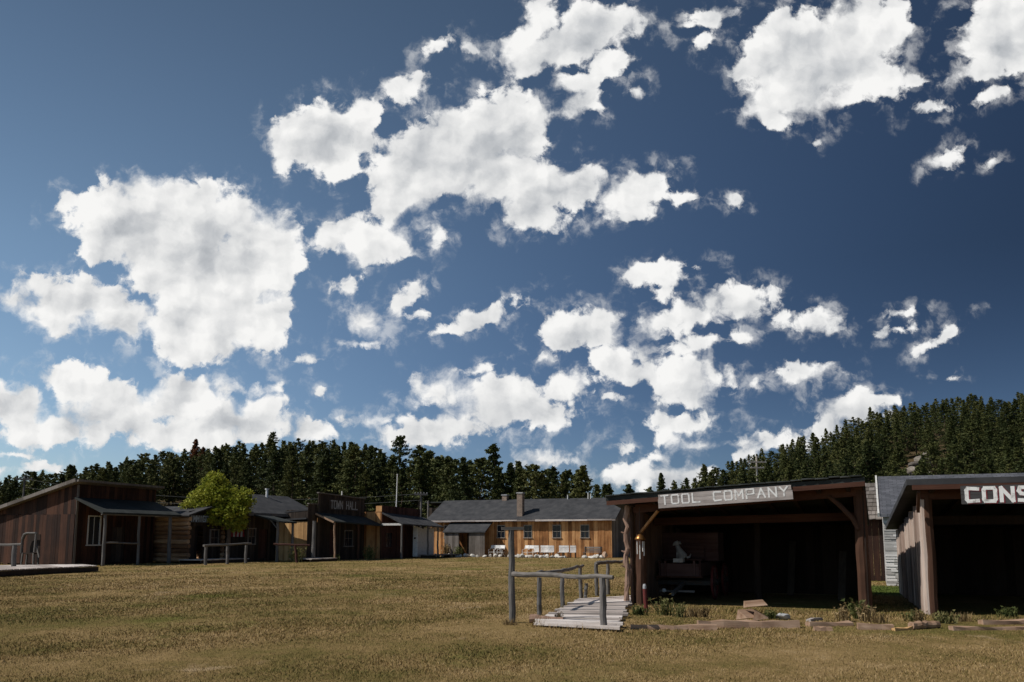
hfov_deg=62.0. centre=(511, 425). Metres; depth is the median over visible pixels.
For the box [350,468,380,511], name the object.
pine tree
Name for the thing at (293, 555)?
weed
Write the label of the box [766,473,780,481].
pine tree
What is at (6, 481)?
pine tree
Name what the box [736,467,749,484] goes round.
pine tree
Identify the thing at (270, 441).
pine tree
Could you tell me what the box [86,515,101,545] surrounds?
window
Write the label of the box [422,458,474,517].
pine tree
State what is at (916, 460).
rock outcrop
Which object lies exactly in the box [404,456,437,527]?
pine tree
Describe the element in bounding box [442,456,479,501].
pine tree
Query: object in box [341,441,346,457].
pine tree
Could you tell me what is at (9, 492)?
pine tree
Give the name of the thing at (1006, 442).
pine tree
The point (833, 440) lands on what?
pine tree
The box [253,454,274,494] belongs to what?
pine tree
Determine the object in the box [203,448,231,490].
pine tree
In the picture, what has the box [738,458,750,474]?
pine tree
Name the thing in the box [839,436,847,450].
pine tree
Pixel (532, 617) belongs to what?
fallen pole
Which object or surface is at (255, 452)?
pine tree
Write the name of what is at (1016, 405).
pine tree
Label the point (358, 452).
pine tree
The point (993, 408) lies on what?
pine tree
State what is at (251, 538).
window
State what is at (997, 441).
pine tree
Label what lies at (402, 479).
pine tree
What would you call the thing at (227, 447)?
pine tree
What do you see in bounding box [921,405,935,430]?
pine tree
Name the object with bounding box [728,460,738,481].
pine tree
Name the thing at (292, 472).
pine tree
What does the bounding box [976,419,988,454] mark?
pine tree
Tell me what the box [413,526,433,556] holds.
pale booth
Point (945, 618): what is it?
weed
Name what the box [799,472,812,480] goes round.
pine tree
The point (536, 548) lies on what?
lawn chair
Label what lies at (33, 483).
pine tree
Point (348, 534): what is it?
window
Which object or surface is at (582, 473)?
pine tree
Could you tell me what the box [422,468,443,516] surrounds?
pine tree
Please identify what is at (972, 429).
pine tree
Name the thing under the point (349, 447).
pine tree
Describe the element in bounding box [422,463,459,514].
pine tree
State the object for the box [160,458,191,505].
pine tree
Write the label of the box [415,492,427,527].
utility pole
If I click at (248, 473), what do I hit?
pine tree
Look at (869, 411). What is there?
pine tree
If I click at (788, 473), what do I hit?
pine tree
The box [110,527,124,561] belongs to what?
door
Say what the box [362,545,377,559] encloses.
weed
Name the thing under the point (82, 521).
board shed
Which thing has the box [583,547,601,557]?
garden bench
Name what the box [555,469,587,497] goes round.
pine tree
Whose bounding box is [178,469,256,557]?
leafy tree
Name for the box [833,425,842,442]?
pine tree
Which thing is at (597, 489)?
pine tree
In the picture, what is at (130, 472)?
pine tree
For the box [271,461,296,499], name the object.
pine tree
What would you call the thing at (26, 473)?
pine tree
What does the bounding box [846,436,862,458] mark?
pine tree
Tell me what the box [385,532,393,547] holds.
window
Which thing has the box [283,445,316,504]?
pine tree
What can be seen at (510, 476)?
pine tree
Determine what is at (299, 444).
pine tree
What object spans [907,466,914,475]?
rock outcrop
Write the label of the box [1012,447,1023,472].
pine tree
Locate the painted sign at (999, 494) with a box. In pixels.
[960,484,1023,503]
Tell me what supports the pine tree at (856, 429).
on the ground at (982, 605)
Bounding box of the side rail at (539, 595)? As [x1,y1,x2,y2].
[536,564,583,614]
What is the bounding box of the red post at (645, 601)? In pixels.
[643,584,647,611]
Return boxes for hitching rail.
[0,543,21,570]
[203,543,251,564]
[273,543,309,562]
[501,527,613,629]
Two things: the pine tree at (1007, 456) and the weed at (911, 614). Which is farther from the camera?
the pine tree at (1007, 456)
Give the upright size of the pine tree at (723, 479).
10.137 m
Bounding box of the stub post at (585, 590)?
[584,583,587,597]
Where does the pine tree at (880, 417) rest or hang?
on the ground at (982, 605)
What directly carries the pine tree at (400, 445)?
on the ground at (982, 605)
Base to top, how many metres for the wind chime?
1.240 m
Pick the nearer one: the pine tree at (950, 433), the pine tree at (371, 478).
the pine tree at (371, 478)
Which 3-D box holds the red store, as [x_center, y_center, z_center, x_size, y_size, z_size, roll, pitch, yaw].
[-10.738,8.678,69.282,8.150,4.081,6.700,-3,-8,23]
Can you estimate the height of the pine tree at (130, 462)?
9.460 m
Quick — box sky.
[0,0,1023,502]
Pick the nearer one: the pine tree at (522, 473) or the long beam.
the long beam
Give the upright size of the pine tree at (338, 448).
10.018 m
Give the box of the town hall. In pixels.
[275,491,383,560]
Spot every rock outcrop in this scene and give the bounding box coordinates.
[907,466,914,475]
[908,456,931,466]
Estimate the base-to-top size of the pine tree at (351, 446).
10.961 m
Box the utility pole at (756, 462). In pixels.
[748,456,766,480]
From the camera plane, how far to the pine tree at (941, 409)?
199.85 m
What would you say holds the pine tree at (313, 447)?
on the ground at (982, 605)
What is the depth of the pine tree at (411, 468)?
122.86 m
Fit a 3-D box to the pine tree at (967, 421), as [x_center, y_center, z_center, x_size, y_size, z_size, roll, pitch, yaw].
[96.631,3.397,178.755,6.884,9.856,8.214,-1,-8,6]
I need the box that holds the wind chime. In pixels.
[635,507,644,558]
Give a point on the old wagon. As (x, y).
(699, 547)
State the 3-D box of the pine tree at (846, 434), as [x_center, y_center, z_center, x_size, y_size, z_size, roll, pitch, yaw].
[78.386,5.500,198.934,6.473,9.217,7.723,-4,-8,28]
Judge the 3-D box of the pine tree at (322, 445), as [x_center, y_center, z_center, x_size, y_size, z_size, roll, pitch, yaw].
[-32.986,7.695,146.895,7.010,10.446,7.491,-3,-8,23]
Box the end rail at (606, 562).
[594,560,622,595]
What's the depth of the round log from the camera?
14.96 m
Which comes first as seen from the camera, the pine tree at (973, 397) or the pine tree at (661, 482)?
the pine tree at (661, 482)
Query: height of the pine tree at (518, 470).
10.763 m
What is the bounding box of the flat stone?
[775,613,789,619]
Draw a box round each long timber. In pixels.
[630,624,717,630]
[697,619,799,628]
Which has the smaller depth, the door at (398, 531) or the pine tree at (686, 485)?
the door at (398, 531)
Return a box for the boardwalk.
[534,595,631,630]
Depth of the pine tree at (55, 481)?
114.37 m
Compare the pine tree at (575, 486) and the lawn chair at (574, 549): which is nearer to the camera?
the lawn chair at (574, 549)
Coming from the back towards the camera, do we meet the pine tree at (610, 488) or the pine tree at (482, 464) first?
the pine tree at (610, 488)
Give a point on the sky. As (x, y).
(631, 242)
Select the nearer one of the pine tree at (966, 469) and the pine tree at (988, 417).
the pine tree at (966, 469)
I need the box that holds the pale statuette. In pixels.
[673,540,690,561]
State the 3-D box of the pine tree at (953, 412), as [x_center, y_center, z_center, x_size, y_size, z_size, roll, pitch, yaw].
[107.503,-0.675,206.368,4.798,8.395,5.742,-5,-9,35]
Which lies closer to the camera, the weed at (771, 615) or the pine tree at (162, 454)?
the weed at (771, 615)
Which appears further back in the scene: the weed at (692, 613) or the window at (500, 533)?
the window at (500, 533)
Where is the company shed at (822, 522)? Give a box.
[605,475,872,611]
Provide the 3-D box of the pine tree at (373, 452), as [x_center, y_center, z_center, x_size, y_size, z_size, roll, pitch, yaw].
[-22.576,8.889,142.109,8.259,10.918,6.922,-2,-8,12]
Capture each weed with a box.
[288,546,307,561]
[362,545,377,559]
[441,543,450,553]
[453,545,464,553]
[502,617,517,624]
[631,604,650,614]
[648,596,673,615]
[672,601,687,617]
[685,606,702,616]
[695,604,710,616]
[763,608,781,618]
[833,602,851,620]
[840,597,869,618]
[852,601,875,621]
[864,612,889,623]
[901,609,924,620]
[912,608,927,621]
[932,609,960,623]
[950,611,971,621]
[994,606,1018,617]
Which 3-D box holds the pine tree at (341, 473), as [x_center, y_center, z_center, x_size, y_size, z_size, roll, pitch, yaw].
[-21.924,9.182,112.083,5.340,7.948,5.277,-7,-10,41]
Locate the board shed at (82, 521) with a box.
[0,478,181,565]
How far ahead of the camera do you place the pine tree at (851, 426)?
224.41 m
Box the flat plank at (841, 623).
[805,620,853,626]
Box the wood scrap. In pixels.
[891,626,912,630]
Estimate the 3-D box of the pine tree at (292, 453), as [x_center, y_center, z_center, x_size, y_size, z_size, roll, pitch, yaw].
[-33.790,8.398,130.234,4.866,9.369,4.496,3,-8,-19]
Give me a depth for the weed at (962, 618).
16.35 m
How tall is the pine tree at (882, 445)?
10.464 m
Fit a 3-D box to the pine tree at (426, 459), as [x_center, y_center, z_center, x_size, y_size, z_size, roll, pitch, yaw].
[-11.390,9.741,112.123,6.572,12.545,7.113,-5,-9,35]
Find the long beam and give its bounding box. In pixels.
[948,626,1023,630]
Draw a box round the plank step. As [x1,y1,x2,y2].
[418,554,459,557]
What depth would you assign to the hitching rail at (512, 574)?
15.87 m
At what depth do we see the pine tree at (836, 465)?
154.91 m
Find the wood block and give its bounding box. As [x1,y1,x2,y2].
[813,626,832,630]
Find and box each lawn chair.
[531,545,538,554]
[540,545,545,554]
[542,545,550,555]
[547,545,553,555]
[562,545,568,557]
[569,546,575,557]
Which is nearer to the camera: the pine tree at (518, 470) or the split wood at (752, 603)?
the split wood at (752, 603)
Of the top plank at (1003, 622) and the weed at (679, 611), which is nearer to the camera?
the top plank at (1003, 622)
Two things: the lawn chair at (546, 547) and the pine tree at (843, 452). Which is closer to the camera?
the lawn chair at (546, 547)
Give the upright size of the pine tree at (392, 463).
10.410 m
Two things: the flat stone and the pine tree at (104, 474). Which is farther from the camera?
the pine tree at (104, 474)
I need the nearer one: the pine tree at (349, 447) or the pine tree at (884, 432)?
the pine tree at (349, 447)
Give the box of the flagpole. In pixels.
[396,474,397,506]
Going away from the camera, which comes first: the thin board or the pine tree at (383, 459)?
the thin board
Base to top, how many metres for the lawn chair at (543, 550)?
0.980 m
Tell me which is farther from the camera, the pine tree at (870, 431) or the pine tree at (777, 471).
the pine tree at (870, 431)
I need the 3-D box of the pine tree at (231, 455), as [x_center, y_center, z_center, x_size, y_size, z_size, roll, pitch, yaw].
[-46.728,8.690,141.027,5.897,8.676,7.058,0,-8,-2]
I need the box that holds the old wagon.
[657,533,728,599]
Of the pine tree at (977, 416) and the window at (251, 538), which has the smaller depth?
the window at (251, 538)
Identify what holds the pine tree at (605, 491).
on the ground at (982, 605)
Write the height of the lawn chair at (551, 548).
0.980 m
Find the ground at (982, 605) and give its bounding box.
[0,421,1023,681]
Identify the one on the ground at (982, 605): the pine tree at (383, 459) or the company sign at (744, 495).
the pine tree at (383, 459)
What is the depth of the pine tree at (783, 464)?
181.85 m
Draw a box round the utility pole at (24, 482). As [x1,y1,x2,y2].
[15,476,32,496]
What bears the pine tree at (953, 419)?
on the ground at (982, 605)
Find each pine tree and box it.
[0,483,13,504]
[1,486,13,502]
[2,477,9,502]
[6,480,22,500]
[11,471,43,498]
[19,471,42,497]
[32,473,59,492]
[57,464,78,478]
[58,473,65,483]
[66,473,72,480]
[78,467,89,478]
[91,463,100,477]
[94,469,110,481]
[96,467,112,480]
[107,465,114,479]
[107,470,120,481]
[114,467,120,481]
[117,462,124,481]
[118,465,145,484]
[120,460,149,484]
[133,462,158,503]
[137,453,159,482]
[145,459,166,505]
[148,463,167,501]
[153,454,161,482]
[157,450,167,470]
[157,455,188,505]
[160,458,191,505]
[176,453,198,494]
[177,457,197,495]
[180,459,201,496]
[185,439,199,470]
[187,453,208,492]
[191,454,205,486]
[191,454,213,489]
[196,452,211,485]
[198,446,205,482]
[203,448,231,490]
[220,463,233,489]
[221,445,234,460]
[228,452,252,488]
[228,464,246,486]
[229,452,238,486]
[231,458,254,493]
[234,448,254,490]
[235,459,259,493]
[247,446,266,494]
[252,438,277,487]
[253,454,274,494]
[257,450,300,498]
[258,443,280,495]
[260,448,288,495]
[264,432,280,459]
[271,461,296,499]
[273,456,309,506]
[276,450,303,498]
[278,446,302,492]
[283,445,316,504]
[290,438,304,462]
[303,458,339,507]
[306,448,338,503]
[308,440,330,482]
[308,444,317,471]
[312,450,323,483]
[314,449,340,487]
[323,445,387,511]
[326,463,338,493]
[331,445,343,465]
[334,465,353,494]
[335,455,343,475]
[336,441,361,496]
[336,462,357,496]
[339,443,364,487]
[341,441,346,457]
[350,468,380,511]
[360,443,367,463]
[360,445,377,495]
[364,447,386,495]
[364,475,379,511]
[367,459,388,508]
[373,449,384,480]
[373,453,389,503]
[381,458,406,505]
[381,468,416,508]
[384,466,405,507]
[387,435,414,488]
[401,463,416,507]
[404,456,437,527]
[405,445,427,470]
[412,452,434,511]
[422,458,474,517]
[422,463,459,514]
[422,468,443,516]
[423,456,441,505]
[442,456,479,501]
[443,456,456,475]
[443,475,457,500]
[464,457,511,499]
[465,460,490,499]
[475,443,510,499]
[485,471,501,499]
[498,462,516,499]
[506,477,527,498]
[512,464,557,498]
[514,461,525,479]
[514,466,526,491]
[517,468,546,498]
[539,468,557,497]
[539,477,553,498]
[547,466,559,492]
[554,471,573,498]
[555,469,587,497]
[568,465,598,497]
[570,469,591,497]
[592,484,601,497]
[598,484,611,497]
[602,483,613,496]
[622,484,634,492]
[656,473,666,490]
[680,477,690,488]
[696,463,707,484]
[705,471,722,485]
[706,466,721,483]
[707,478,715,485]
[716,469,729,484]
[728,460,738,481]
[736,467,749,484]
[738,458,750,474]
[745,471,755,483]
[747,463,755,482]
[755,469,770,482]
[762,460,775,480]
[766,451,777,465]
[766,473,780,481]
[771,463,781,481]
[773,453,783,470]
[778,455,790,480]
[782,461,799,481]
[787,449,793,462]
[791,447,810,467]
[794,460,801,478]
[797,445,811,466]
[798,463,811,479]
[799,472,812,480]
[805,433,820,461]
[808,447,822,475]
[809,437,821,468]
[811,457,823,478]
[820,446,829,470]
[822,468,829,477]
[824,461,837,477]
[826,450,840,471]
[827,434,835,458]
[829,468,834,475]
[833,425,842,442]
[833,459,850,475]
[836,457,856,475]
[837,448,852,473]
[838,430,852,450]
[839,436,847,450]
[846,417,860,435]
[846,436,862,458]
[846,443,874,482]
[850,439,872,467]
[852,427,863,441]
[853,468,876,509]
[854,459,876,518]
[858,421,864,440]
[862,424,886,459]
[862,440,882,482]
[865,407,874,434]
[868,446,883,481]
[870,420,891,449]
[871,432,884,471]
[871,434,891,478]
[875,413,887,439]
[878,459,889,475]
[880,427,894,463]
[884,417,894,452]
[884,451,907,475]
[885,453,899,475]
[891,417,910,454]
[893,411,908,440]
[893,442,907,471]
[896,405,910,435]
[897,417,917,450]
[898,434,909,461]
[900,470,909,475]
[902,412,927,456]
[913,407,933,441]
[914,460,931,475]
[916,419,940,455]
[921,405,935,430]
[921,442,943,473]
[921,454,932,474]
[928,441,947,474]
[929,404,941,432]
[930,403,960,439]
[930,433,937,456]
[933,459,948,474]
[937,415,963,450]
[937,416,954,445]
[941,421,960,456]
[941,444,975,473]
[943,453,962,474]
[946,436,963,473]
[950,406,959,424]
[955,412,965,432]
[956,419,983,458]
[958,403,969,425]
[958,437,983,473]
[958,465,971,473]
[960,422,985,465]
[966,395,978,412]
[966,396,972,414]
[967,463,982,473]
[973,410,982,433]
[974,421,995,461]
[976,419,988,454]
[976,427,1000,470]
[977,402,993,429]
[981,404,1000,436]
[982,453,997,473]
[982,466,989,473]
[988,437,1005,468]
[989,399,998,425]
[993,456,1003,472]
[994,399,1003,423]
[996,446,1020,472]
[997,437,1017,463]
[998,421,1013,451]
[999,401,1019,436]
[999,411,1013,432]
[1003,433,1020,461]
[1004,464,1012,472]
[1008,398,1020,427]
[1008,405,1023,433]
[1011,434,1023,453]
[1011,462,1019,472]
[1012,426,1023,450]
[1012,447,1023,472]
[1013,441,1023,457]
[1014,456,1023,472]
[1017,406,1023,441]
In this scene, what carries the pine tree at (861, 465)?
on the ground at (982, 605)
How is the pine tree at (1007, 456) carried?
on the ground at (982, 605)
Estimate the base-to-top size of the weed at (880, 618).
0.224 m
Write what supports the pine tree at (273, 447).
on the ground at (982, 605)
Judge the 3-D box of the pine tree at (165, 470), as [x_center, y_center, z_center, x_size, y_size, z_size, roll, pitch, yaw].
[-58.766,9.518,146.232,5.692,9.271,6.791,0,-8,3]
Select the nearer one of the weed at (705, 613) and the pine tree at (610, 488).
the weed at (705, 613)
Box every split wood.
[736,609,754,619]
[743,599,766,607]
[753,609,767,619]
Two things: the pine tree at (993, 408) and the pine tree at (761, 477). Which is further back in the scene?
the pine tree at (993, 408)
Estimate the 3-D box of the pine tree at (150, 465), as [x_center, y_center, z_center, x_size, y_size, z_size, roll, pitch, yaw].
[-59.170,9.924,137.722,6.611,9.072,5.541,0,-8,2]
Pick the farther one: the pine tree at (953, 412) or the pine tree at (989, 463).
the pine tree at (953, 412)
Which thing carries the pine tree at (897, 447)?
on the ground at (982, 605)
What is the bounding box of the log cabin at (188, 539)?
[152,506,225,561]
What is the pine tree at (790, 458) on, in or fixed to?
on the ground at (982, 605)
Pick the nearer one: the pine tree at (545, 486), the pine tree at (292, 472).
the pine tree at (545, 486)
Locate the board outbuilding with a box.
[865,483,895,580]
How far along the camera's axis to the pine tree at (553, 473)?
114.69 m
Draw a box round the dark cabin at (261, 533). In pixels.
[198,488,317,561]
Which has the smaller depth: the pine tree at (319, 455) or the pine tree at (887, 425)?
the pine tree at (319, 455)
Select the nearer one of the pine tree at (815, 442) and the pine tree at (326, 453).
the pine tree at (326, 453)
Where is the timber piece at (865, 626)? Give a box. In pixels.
[857,623,893,629]
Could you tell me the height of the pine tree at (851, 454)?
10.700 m
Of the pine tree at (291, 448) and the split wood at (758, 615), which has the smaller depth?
the split wood at (758, 615)
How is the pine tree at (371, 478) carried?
on the ground at (982, 605)
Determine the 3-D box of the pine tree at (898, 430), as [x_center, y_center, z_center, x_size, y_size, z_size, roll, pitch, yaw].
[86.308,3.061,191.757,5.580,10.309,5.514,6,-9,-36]
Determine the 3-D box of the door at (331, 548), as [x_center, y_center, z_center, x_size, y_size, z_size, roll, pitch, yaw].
[-13.074,8.592,62.195,0.090,2.000,0.892,-3,-8,23]
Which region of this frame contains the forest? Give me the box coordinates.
[0,392,1023,526]
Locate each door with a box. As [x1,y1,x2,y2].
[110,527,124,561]
[183,526,197,558]
[258,529,266,557]
[329,529,336,556]
[397,530,400,555]
[467,533,468,553]
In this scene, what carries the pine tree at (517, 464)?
on the ground at (982, 605)
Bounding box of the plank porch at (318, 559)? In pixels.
[293,558,336,561]
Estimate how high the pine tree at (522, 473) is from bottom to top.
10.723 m
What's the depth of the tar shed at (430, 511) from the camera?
85.96 m
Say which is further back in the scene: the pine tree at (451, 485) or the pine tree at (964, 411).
the pine tree at (964, 411)
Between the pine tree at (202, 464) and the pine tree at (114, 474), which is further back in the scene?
the pine tree at (202, 464)
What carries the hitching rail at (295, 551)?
on the ground at (982, 605)
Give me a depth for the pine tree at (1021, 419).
191.08 m
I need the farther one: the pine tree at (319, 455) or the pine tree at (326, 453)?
the pine tree at (319, 455)
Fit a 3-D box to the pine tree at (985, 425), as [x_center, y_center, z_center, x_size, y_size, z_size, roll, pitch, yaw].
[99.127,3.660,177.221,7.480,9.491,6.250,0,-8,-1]
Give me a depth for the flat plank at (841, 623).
15.54 m
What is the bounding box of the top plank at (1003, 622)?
[978,619,1023,624]
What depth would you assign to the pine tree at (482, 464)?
97.99 m
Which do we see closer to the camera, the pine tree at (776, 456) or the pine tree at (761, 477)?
the pine tree at (761, 477)
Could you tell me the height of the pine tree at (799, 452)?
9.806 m
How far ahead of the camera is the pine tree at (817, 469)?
166.86 m
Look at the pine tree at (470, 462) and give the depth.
106.51 m
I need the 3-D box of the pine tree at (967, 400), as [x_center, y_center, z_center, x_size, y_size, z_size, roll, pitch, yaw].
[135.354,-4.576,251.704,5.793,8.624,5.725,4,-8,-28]
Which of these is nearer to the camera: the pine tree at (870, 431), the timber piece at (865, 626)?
the timber piece at (865, 626)
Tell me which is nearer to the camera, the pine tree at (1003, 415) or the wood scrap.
the wood scrap
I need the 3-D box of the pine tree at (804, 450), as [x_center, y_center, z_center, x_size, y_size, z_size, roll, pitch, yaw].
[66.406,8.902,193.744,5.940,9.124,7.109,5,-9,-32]
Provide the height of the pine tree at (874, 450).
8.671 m
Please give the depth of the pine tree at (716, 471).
171.18 m
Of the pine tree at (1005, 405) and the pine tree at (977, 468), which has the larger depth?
the pine tree at (1005, 405)
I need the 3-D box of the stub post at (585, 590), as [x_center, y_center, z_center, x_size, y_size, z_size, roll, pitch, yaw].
[1.925,4.318,22.172,0.126,0.430,0.128,0,-8,0]
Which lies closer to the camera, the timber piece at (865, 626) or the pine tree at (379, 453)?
the timber piece at (865, 626)
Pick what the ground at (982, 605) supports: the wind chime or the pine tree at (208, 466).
the pine tree at (208, 466)
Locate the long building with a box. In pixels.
[427,492,629,557]
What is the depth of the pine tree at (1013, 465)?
137.25 m
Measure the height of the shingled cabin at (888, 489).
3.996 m
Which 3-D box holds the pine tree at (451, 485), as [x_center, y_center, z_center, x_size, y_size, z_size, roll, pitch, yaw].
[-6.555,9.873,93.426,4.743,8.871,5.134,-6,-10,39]
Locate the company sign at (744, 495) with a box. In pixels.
[658,485,792,507]
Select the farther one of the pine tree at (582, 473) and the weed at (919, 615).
the pine tree at (582, 473)
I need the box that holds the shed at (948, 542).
[885,476,1023,614]
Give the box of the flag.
[229,529,243,557]
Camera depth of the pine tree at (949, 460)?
140.33 m
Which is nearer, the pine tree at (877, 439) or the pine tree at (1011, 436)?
the pine tree at (1011, 436)
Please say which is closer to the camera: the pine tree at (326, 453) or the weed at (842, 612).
the weed at (842, 612)
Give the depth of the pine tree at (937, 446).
161.78 m
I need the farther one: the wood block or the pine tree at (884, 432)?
the pine tree at (884, 432)
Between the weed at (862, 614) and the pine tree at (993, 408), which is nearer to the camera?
the weed at (862, 614)
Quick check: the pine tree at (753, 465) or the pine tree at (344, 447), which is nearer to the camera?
the pine tree at (344, 447)
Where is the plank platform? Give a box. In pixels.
[0,564,98,575]
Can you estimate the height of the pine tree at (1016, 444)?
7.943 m
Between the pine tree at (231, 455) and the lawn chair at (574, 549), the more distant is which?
the pine tree at (231, 455)
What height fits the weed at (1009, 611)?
0.256 m
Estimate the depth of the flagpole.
68.25 m
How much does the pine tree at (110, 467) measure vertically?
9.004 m
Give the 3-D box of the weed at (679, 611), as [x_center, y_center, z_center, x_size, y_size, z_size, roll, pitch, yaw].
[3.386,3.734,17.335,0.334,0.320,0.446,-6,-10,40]
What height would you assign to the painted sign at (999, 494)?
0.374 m
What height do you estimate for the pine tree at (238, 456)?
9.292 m
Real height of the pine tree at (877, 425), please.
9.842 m
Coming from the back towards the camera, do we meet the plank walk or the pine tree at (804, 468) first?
the pine tree at (804, 468)
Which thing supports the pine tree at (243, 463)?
on the ground at (982, 605)
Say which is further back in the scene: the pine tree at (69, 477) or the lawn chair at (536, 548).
the pine tree at (69, 477)
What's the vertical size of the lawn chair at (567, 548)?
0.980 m
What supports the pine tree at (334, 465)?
on the ground at (982, 605)
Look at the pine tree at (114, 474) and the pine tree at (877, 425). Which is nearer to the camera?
the pine tree at (114, 474)
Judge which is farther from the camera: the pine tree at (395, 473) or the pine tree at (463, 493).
the pine tree at (395, 473)
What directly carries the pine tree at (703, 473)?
on the ground at (982, 605)
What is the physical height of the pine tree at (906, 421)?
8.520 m
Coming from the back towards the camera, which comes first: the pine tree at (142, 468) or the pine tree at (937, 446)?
the pine tree at (937, 446)
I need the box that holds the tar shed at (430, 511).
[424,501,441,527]
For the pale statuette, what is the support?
on the old wagon
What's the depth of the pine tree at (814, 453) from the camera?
180.56 m
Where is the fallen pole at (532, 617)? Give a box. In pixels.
[529,614,563,622]
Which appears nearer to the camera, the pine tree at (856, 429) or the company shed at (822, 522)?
the company shed at (822, 522)
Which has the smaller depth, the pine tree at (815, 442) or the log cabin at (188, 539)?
the log cabin at (188, 539)
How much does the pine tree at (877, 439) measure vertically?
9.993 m
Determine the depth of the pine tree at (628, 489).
151.72 m
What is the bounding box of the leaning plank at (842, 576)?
[838,551,846,600]
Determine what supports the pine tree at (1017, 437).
on the ground at (982, 605)
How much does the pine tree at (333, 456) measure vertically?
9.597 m
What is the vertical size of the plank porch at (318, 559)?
0.220 m
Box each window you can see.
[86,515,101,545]
[209,529,219,543]
[247,528,256,544]
[344,530,353,546]
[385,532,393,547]
[497,525,504,537]
[524,525,531,537]
[552,525,560,537]
[580,525,588,537]
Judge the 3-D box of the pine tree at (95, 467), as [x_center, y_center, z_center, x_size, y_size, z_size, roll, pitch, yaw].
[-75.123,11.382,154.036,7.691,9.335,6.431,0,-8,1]
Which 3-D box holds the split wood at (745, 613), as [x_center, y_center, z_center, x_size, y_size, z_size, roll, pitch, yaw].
[4.567,3.636,16.401,0.420,0.192,0.288,5,-9,-34]
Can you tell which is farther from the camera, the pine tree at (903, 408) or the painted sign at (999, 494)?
the pine tree at (903, 408)
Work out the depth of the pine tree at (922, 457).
150.94 m
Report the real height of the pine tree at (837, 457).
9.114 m
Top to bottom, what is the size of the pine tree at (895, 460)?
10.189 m
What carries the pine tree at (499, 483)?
on the ground at (982, 605)
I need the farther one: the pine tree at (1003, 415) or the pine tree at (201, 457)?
the pine tree at (1003, 415)
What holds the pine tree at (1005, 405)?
on the ground at (982, 605)
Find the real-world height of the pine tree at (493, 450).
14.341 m
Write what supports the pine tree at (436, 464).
on the ground at (982, 605)
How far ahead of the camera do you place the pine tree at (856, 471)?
128.29 m
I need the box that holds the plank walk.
[179,558,248,563]
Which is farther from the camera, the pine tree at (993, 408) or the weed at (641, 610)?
the pine tree at (993, 408)
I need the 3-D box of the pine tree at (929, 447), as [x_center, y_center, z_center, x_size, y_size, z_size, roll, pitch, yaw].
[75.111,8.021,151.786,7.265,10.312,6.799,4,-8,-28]
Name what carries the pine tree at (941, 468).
on the ground at (982, 605)
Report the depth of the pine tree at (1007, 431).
182.47 m
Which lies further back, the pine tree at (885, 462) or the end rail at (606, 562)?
the pine tree at (885, 462)
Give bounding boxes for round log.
[908,620,940,629]
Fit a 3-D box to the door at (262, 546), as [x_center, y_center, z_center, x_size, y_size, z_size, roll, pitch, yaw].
[-17.432,8.244,59.553,0.090,2.000,0.892,-3,-8,23]
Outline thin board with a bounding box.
[806,617,822,621]
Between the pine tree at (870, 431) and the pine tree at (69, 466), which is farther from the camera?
the pine tree at (870, 431)
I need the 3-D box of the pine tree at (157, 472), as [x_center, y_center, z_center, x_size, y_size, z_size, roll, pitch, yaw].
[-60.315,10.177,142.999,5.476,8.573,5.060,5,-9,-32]
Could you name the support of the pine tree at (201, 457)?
on the ground at (982, 605)
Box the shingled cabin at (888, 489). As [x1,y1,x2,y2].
[875,473,1023,585]
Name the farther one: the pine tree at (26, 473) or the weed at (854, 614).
the pine tree at (26, 473)
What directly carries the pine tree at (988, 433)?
on the ground at (982, 605)
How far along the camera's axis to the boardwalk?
17.02 m
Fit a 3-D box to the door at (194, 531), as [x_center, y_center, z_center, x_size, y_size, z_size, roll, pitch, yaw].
[-20.977,7.703,55.637,0.090,2.250,1.172,-3,-8,23]
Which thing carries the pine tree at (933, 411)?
on the ground at (982, 605)
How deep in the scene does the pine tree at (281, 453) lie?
137.73 m
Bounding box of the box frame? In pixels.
[20,532,40,564]
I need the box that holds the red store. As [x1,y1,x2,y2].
[317,505,443,558]
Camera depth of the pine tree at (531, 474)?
94.98 m
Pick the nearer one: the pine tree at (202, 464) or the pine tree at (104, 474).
the pine tree at (104, 474)
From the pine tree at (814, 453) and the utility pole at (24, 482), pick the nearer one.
the utility pole at (24, 482)
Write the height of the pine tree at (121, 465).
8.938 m
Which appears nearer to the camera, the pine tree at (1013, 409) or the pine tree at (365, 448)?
the pine tree at (365, 448)
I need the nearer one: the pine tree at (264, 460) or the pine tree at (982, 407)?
the pine tree at (264, 460)
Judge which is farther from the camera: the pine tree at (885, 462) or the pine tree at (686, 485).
the pine tree at (686, 485)
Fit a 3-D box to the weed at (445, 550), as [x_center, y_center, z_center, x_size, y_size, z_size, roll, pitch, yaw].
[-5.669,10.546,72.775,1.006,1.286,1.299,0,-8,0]
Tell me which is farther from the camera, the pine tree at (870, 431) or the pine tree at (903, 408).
the pine tree at (903, 408)
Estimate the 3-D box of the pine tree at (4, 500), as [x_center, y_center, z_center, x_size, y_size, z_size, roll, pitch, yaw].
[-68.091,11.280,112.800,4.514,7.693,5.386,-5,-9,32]
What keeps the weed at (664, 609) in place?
on the ground at (982, 605)
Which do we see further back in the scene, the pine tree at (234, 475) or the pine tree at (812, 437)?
the pine tree at (812, 437)
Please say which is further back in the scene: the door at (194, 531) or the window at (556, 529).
the window at (556, 529)
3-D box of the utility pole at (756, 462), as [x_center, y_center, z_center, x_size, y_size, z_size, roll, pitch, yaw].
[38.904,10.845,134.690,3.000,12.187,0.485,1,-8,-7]

